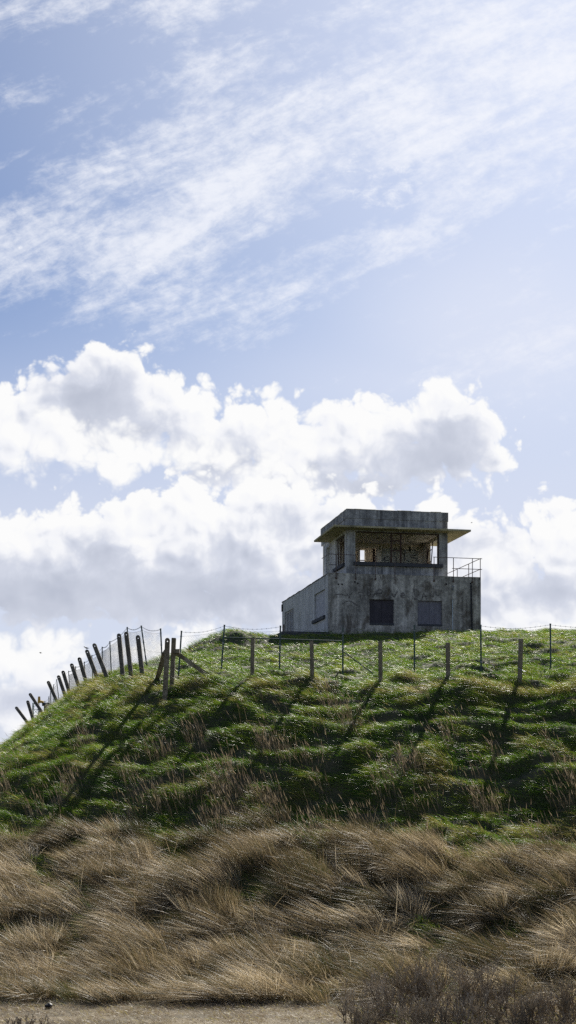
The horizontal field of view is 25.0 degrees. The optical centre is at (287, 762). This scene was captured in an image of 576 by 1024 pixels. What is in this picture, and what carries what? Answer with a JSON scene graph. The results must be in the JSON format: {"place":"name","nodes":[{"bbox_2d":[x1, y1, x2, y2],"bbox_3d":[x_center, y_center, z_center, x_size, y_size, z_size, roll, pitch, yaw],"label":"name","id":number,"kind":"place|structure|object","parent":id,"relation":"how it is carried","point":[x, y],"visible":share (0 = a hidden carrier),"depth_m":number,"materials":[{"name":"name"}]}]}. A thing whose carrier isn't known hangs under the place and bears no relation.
{"place":"outdoors","nodes":[
{"label":"outdoors","id":0,"kind":"place"},
{"bbox_2d":[0,630,575,1006],"bbox_3d":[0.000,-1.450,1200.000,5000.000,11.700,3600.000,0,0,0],"label":"hill","id":1,"kind":"structure","parent":0,"point":[330,769],"depth_m":35.81,"materials":[{"name":"green plant"}]},
{"bbox_2d":[15,707,28,722],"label":"concrete post","id":2,"kind":"object","parent":1,"relation":"on","point":[18,710],"visible":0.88,"depth_m":87.86,"materials":[{"name":"grey concrete"}]},
{"bbox_2d":[4,1012,53,1023],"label":"bare shrub","id":3,"kind":"object","parent":1,"relation":"on","point":[19,1021],"visible":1,"depth_m":21.52,"materials":[{"name":"brown plant"}]},
{"bbox_2d":[26,700,33,718],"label":"concrete post","id":4,"kind":"object","parent":1,"relation":"on","point":[29,708],"visible":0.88,"depth_m":87.86,"materials":[{"name":"grey concrete"}]},
{"bbox_2d":[29,693,42,712],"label":"concrete post","id":5,"kind":"object","parent":1,"relation":"on","point":[35,701],"visible":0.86,"depth_m":87.94,"materials":[{"name":"grey concrete"}]},
{"bbox_2d":[32,696,50,715],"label":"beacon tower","id":6,"kind":"structure","parent":1,"relation":"on","point":[42,702],"depth_m":399.61,"materials":[{"name":"yellow paint"}]},
{"bbox_2d":[47,681,57,701],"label":"concrete post","id":7,"kind":"object","parent":1,"relation":"on","point":[51,689],"visible":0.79,"depth_m":76.06,"materials":[{"name":"grey concrete"}]},
{"bbox_2d":[57,675,65,695],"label":"concrete post","id":8,"kind":"object","parent":1,"relation":"on","point":[60,683],"visible":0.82,"depth_m":70.48,"materials":[{"name":"grey concrete"}]},
{"bbox_2d":[61,671,69,692],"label":"concrete post","id":9,"kind":"object","parent":1,"relation":"on","point":[65,680],"visible":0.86,"depth_m":66.94,"materials":[{"name":"grey concrete"}]},
{"bbox_2d":[70,663,79,686],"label":"concrete post","id":10,"kind":"object","parent":1,"relation":"on","point":[74,672],"visible":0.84,"depth_m":61.50,"materials":[{"name":"grey concrete"}]},
{"bbox_2d":[78,657,86,681],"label":"concrete post","id":11,"kind":"object","parent":1,"relation":"on","point":[81,665],"visible":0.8,"depth_m":57.19,"materials":[{"name":"grey concrete"}]},
{"bbox_2d":[85,650,97,677],"bbox_3d":[-8.000,-3.832,53.662,0.738,1.655,0.152,0,0,0],"label":"concrete post","id":12,"kind":"object","parent":1,"relation":"on","point":[91,662],"visible":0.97,"depth_m":53.59,"materials":[{"name":"grey concrete"}]},
{"bbox_2d":[92,643,108,676],"bbox_3d":[-7.227,-3.725,50.834,0.833,1.864,0.149,0,0,0],"label":"concrete post","id":13,"kind":"object","parent":1,"relation":"on","point":[100,660],"visible":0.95,"depth_m":50.76,"materials":[{"name":"grey concrete"}]},
{"bbox_2d":[44,625,161,707],"bbox_3d":[-10.798,-4.205,71.197,1.087,3.862,49.597,0,0,-15],"label":"chain link fence","id":14,"kind":"object","parent":1,"relation":"on","point":[108,664],"visible":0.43,"depth_m":59.95,"materials":[{"name":"grey metal"}]},
{"bbox_2d":[117,633,124,675],"bbox_3d":[-6.035,-3.615,47.157,0.335,2.122,0.145,0,0,0],"label":"concrete post","id":15,"kind":"object","parent":1,"relation":"on","point":[120,654],"visible":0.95,"depth_m":47.09,"materials":[{"name":"grey concrete"}]},
{"bbox_2d":[124,632,133,678],"bbox_3d":[-5.537,-3.449,45.530,0.399,2.256,0.144,0,0,0],"label":"concrete post","id":16,"kind":"object","parent":1,"relation":"on","point":[128,655],"visible":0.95,"depth_m":45.46,"materials":[{"name":"grey concrete"}]},
{"bbox_2d":[136,635,143,677],"bbox_3d":[-4.991,-3.369,44.187,0.360,1.912,0.143,0,0,0],"label":"concrete post","id":17,"kind":"object","parent":1,"relation":"on","point":[140,655],"visible":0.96,"depth_m":44.12,"materials":[{"name":"grey concrete"}]},
{"bbox_2d":[155,638,169,702],"bbox_3d":[-4.010,-2.701,41.520,0.273,2.374,2.070,0,0,-12],"label":"concrete post","id":18,"kind":"object","parent":1,"relation":"on","point":[164,661],"visible":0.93,"depth_m":40.53,"materials":[{"name":"grey concrete"}]},
{"bbox_2d":[169,638,210,692],"bbox_3d":[-2.990,-2.840,41.274,1.620,2.196,0.340,0,0,-21],"label":"concrete post","id":19,"kind":"object","parent":1,"relation":"on","point":[175,652],"visible":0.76,"depth_m":41.03,"materials":[{"name":"grey concrete"}]},
{"bbox_2d":[250,638,254,676],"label":"concrete post","id":20,"kind":"object","parent":1,"relation":"on","point":[252,656],"visible":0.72,"depth_m":41.54,"materials":[{"name":"grey concrete"}]},
{"bbox_2d":[0,796,575,1006],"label":"marram grass","id":21,"kind":"structure","parent":1,"relation":"on","point":[131,950],"depth_m":27.65,"materials":[{"name":"plant"}]},
{"bbox_2d":[0,636,575,754],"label":"grass","id":22,"kind":"structure","parent":1,"relation":"on","point":[80,694],"depth_m":47.72,"materials":[{"name":"green plant"}]},
{"bbox_2d":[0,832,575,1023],"bbox_3d":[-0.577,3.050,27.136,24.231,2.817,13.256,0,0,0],"label":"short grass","id":23,"kind":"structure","parent":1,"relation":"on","point":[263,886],"depth_m":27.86,"materials":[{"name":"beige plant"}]},
{"bbox_2d":[0,673,575,853],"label":"dry stems","id":24,"kind":"object","parent":1,"relation":"on","point":[161,752],"visible":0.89,"depth_m":34.36,"materials":[{"name":"plant"}]},
{"bbox_2d":[0,669,575,846],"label":"seed heads","id":25,"kind":"object","parent":24,"relation":"attached to","point":[415,754],"visible":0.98,"depth_m":34.24,"materials":[{"name":"plant"}]},
{"bbox_2d":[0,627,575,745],"bbox_3d":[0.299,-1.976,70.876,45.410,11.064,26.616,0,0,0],"label":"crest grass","id":26,"kind":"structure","parent":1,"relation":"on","point":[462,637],"depth_m":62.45,"materials":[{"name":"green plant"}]},
{"bbox_2d":[278,631,328,636],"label":"concrete apron","id":27,"kind":"object","parent":1,"relation":"on","point":[295,633],"visible":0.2,"depth_m":69.48,"materials":[{"name":"grey concrete"}]},
{"bbox_2d":[309,640,313,677],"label":"concrete post","id":28,"kind":"object","parent":1,"relation":"on","point":[311,642],"visible":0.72,"depth_m":40.64,"materials":[{"name":"grey concrete"}]},
{"bbox_2d":[336,982,402,1023],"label":"bare shrub","id":29,"kind":"object","parent":1,"relation":"on","point":[368,1004],"visible":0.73,"depth_m":21.74,"materials":[{"name":"brown plant"}]},
{"bbox_2d":[177,623,575,680],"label":"chain link fence","id":30,"kind":"object","parent":1,"relation":"on","point":[342,641],"visible":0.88,"depth_m":43.51,"materials":[{"name":"grey metal"}]},
{"bbox_2d":[378,641,382,680],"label":"concrete post","id":31,"kind":"object","parent":1,"relation":"on","point":[380,667],"visible":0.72,"depth_m":40.14,"materials":[{"name":"grey concrete"}]},
{"bbox_2d":[281,509,481,635],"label":"observation building","id":32,"kind":"structure","parent":1,"relation":"on","point":[396,579],"depth_m":71.38,"materials":[{"name":"concrete"}]},
{"bbox_2d":[286,609,292,630],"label":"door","id":33,"kind":"structure","parent":32,"relation":"in","point":[289,615],"depth_m":80.90,"materials":[{"name":"paint"}]},
{"bbox_2d":[337,995,426,1023],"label":"bare shrub","id":34,"kind":"object","parent":1,"relation":"on","point":[400,1013],"visible":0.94,"depth_m":21.16,"materials":[{"name":"brown plant"}]},
{"bbox_2d":[358,958,420,1019],"bbox_3d":[1.734,3.941,22.460,1.082,0.981,1.372,0,0,0],"label":"bare shrub","id":35,"kind":"object","parent":1,"relation":"on","point":[383,983],"visible":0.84,"depth_m":22.41,"materials":[{"name":"brown plant"}]},
{"bbox_2d":[405,944,483,1021],"bbox_3d":[2.527,3.755,22.120,1.516,1.349,1.523,0,0,34],"label":"bare shrub","id":36,"kind":"object","parent":1,"relation":"on","point":[431,987],"visible":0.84,"depth_m":22.13,"materials":[{"name":"brown plant"}]},
{"bbox_2d":[446,642,449,677],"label":"concrete post","id":37,"kind":"object","parent":1,"relation":"on","point":[447,659],"visible":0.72,"depth_m":39.74,"materials":[{"name":"grey concrete"}]},
{"bbox_2d":[413,986,493,1023],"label":"bare shrub","id":38,"kind":"object","parent":1,"relation":"on","point":[452,1012],"visible":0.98,"depth_m":21.25,"materials":[{"name":"brown plant"}]},
{"bbox_2d":[440,955,525,1012],"bbox_3d":[3.342,3.843,22.646,1.118,1.159,1.260,0,0,44],"label":"bare shrub","id":39,"kind":"object","parent":1,"relation":"on","point":[487,978],"visible":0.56,"depth_m":22.58,"materials":[{"name":"brown plant"}]},
{"bbox_2d":[457,962,530,1020],"bbox_3d":[3.454,3.903,22.147,1.110,1.050,1.112,0,0,30],"label":"bare shrub","id":40,"kind":"object","parent":1,"relation":"on","point":[506,992],"visible":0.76,"depth_m":22.07,"materials":[{"name":"brown plant"}]},
{"bbox_2d":[517,639,526,682],"bbox_3d":[7.055,-2.856,39.200,0.285,1.736,0.161,0,0,0],"label":"concrete post","id":41,"kind":"object","parent":1,"relation":"on","point":[520,654],"visible":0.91,"depth_m":39.14,"materials":[{"name":"grey concrete"}]},
{"bbox_2d":[490,981,559,1022],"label":"bare shrub","id":42,"kind":"object","parent":1,"relation":"on","point":[530,1003],"visible":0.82,"depth_m":21.52,"materials":[{"name":"brown plant"}]},
{"bbox_2d":[483,992,575,1023],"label":"bare shrub","id":43,"kind":"object","parent":1,"relation":"on","point":[516,1014],"visible":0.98,"depth_m":21.18,"materials":[{"name":"brown plant"}]},
{"bbox_2d":[529,991,575,1017],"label":"bare shrub","id":44,"kind":"object","parent":1,"relation":"on","point":[544,997],"visible":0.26,"depth_m":22.22,"materials":[{"name":"brown plant"}]},
{"bbox_2d":[0,1001,575,1023],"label":"path","id":45,"kind":"structure","parent":0,"point":[189,1020],"depth_m":22.52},
{"bbox_2d":[45,1003,52,1007],"bbox_3d":[-4.270,4.352,23.200,0.137,0.133,0.149,0,0,0],"label":"stone","id":46,"kind":"object","parent":45,"relation":"on","point":[49,1005],"visible":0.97,"depth_m":23.15,"materials":[{"name":"grey stone"}]},
{"bbox_2d":[0,981,575,1023],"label":"dry grass","id":47,"kind":"structure","parent":45,"relation":"on","point":[217,1009],"depth_m":22.72,"materials":[{"name":"brown plant"}]},
{"bbox_2d":[391,946,450,1013],"bbox_3d":[2.347,3.824,22.583,1.075,1.202,1.133,0,0,21],"label":"bare shrub","id":48,"kind":"object","parent":45,"relation":"on","point":[417,982],"visible":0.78,"depth_m":22.61,"materials":[{"name":"brown plant"}]},
{"bbox_2d":[542,974,575,1023],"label":"bare shrub","id":49,"kind":"object","parent":45,"relation":"on","point":[567,1003],"visible":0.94,"depth_m":21.80,"materials":[{"name":"brown plant"}]},
{"bbox_2d":[0,0,575,743],"label":"sky","id":50,"kind":"structure","parent":0,"point":[271,270],"materials":[{"name":"blue"}]}
]}

